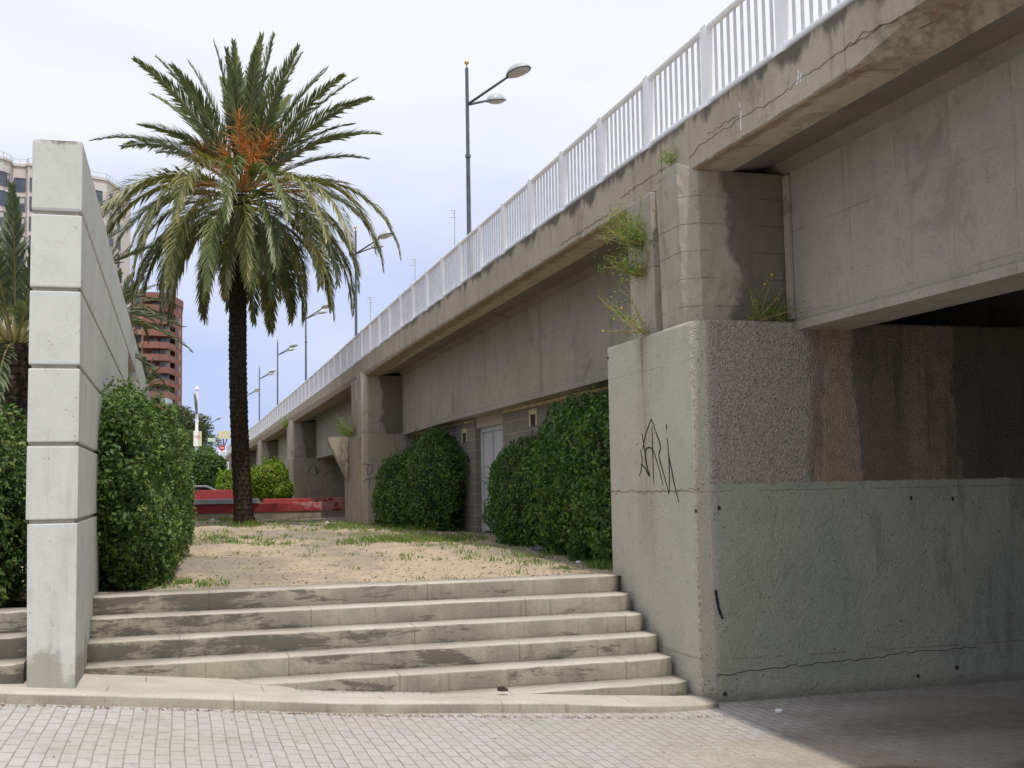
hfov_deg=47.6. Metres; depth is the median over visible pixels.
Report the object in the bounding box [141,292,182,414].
brick tower
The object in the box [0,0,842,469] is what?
sky
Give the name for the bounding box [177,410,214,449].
tree
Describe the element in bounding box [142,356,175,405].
palm tree
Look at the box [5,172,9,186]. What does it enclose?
window
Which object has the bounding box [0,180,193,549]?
palm tree
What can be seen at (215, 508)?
wall
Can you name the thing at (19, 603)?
ground
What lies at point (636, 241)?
weed
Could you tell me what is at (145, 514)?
hedge
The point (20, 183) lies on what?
window
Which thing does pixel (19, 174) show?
apartment building
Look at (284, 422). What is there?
weed
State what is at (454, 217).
aerial
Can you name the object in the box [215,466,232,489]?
bush
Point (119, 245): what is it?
window
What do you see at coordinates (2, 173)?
window
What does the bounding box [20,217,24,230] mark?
window
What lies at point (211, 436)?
tree
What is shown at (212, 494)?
red wall
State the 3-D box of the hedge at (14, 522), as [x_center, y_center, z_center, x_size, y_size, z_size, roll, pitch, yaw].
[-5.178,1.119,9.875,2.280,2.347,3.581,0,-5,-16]
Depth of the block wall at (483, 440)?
21.18 m
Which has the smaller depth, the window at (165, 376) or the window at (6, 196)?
the window at (6, 196)
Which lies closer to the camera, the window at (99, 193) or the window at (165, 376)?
the window at (99, 193)
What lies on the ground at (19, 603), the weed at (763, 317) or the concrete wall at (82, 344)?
the concrete wall at (82, 344)
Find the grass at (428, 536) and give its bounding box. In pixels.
[23,515,612,588]
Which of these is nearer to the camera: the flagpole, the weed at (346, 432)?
the weed at (346, 432)
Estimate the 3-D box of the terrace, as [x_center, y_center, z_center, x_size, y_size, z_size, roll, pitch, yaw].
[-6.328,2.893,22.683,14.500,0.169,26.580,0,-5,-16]
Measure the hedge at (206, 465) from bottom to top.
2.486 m
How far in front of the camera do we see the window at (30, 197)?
157.44 m
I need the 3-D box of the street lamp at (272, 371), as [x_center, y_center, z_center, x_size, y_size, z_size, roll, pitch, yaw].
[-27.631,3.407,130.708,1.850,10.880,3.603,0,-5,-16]
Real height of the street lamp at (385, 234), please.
10.880 m
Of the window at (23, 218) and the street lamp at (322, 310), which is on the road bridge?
the street lamp at (322, 310)
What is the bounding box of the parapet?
[263,497,344,502]
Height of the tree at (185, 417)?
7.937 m
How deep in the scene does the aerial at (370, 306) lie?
131.95 m
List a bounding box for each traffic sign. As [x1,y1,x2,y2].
[208,438,214,447]
[216,450,226,456]
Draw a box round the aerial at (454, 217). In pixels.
[450,210,455,245]
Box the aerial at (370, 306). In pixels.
[365,297,371,321]
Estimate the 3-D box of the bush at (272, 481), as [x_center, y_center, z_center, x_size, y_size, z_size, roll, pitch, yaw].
[-8.418,3.320,40.035,1.803,1.734,1.658,0,-5,-16]
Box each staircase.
[0,607,26,683]
[85,573,686,695]
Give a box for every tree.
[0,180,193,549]
[89,30,401,524]
[118,267,158,348]
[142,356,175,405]
[162,404,194,432]
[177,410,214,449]
[183,428,215,452]
[194,434,221,451]
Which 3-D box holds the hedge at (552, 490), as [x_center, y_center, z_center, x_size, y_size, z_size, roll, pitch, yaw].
[0.765,1.313,15.263,1.670,2.472,8.161,0,-5,-16]
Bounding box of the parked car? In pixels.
[193,485,215,489]
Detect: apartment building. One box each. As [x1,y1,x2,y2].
[0,151,130,445]
[130,289,142,357]
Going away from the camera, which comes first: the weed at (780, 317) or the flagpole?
the weed at (780, 317)
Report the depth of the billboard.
114.61 m
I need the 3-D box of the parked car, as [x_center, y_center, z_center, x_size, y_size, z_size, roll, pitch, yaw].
[-12.271,4.649,44.975,4.000,1.470,1.720,0,-5,-16]
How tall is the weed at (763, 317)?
0.532 m
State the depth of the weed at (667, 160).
10.21 m
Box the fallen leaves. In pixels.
[1,517,1022,767]
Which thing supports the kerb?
on the pavement
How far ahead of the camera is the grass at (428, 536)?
18.21 m
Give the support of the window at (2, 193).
in the apartment building at (19, 174)
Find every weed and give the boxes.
[281,416,288,428]
[326,415,356,439]
[591,196,658,256]
[596,229,654,293]
[597,274,651,340]
[648,140,678,167]
[742,263,809,320]
[762,292,793,323]
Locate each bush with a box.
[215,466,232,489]
[250,456,294,501]
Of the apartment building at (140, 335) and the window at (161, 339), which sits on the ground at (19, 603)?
the apartment building at (140, 335)
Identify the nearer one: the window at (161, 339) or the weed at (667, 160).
the weed at (667, 160)
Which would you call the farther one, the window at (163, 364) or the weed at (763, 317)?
the window at (163, 364)
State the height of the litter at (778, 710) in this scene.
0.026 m
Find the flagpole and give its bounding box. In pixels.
[193,387,201,452]
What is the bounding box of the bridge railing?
[227,0,853,453]
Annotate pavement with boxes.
[0,680,1023,767]
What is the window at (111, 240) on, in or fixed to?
in the apartment building at (19, 174)
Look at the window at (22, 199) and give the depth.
157.63 m
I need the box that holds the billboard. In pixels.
[218,431,229,455]
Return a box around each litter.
[497,686,507,691]
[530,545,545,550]
[775,709,782,712]
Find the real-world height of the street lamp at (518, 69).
10.880 m
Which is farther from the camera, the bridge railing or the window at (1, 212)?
the window at (1, 212)
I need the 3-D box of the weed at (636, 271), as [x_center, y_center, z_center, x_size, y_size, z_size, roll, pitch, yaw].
[1.114,-1.149,10.684,0.701,0.572,0.522,-3,-5,26]
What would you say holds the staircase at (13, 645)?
on the pavement
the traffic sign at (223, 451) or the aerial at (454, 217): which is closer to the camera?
the traffic sign at (223, 451)
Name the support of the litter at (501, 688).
on the kerb
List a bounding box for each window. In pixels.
[0,171,4,185]
[0,190,4,204]
[0,211,3,224]
[4,191,8,205]
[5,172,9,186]
[14,178,25,191]
[16,197,24,211]
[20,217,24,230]
[29,196,32,210]
[95,190,102,203]
[109,232,113,245]
[117,236,120,249]
[160,338,169,342]
[160,350,169,354]
[160,362,169,366]
[160,375,169,379]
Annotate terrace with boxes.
[0,517,616,601]
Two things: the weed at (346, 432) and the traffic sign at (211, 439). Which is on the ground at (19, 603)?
the traffic sign at (211, 439)
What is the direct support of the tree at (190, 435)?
on the ground at (19, 603)
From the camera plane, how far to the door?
21.04 m
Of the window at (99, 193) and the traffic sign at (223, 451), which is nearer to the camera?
the traffic sign at (223, 451)
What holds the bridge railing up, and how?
on the road bridge
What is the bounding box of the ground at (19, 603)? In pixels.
[2,600,26,607]
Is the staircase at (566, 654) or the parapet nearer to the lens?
the staircase at (566, 654)
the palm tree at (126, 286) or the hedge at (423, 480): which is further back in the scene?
the palm tree at (126, 286)
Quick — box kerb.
[0,674,718,713]
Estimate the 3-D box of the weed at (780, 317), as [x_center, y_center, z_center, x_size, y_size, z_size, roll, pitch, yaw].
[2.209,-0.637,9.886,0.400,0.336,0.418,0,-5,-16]
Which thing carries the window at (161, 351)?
in the brick tower
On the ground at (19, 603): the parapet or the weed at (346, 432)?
the parapet
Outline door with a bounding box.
[480,424,502,531]
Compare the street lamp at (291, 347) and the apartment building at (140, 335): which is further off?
the apartment building at (140, 335)
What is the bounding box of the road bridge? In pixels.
[224,0,1023,702]
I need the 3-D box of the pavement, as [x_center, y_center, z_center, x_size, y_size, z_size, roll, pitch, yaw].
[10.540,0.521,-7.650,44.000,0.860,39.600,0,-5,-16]
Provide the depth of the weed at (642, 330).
10.50 m
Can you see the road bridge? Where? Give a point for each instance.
(824, 496)
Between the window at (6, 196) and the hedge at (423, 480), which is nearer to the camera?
the hedge at (423, 480)
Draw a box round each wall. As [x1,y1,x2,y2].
[26,139,150,688]
[192,490,232,499]
[193,498,344,520]
[414,386,608,532]
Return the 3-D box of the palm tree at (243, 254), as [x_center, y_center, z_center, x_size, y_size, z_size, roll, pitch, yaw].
[-6.399,-2.554,27.884,7.440,12.026,7.073,0,-5,-16]
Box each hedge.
[0,387,29,608]
[95,376,197,590]
[187,446,226,488]
[371,425,469,531]
[482,382,612,563]
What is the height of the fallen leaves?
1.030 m
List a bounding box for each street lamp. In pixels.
[259,366,275,420]
[277,339,297,404]
[305,303,327,380]
[354,226,391,335]
[464,60,530,248]

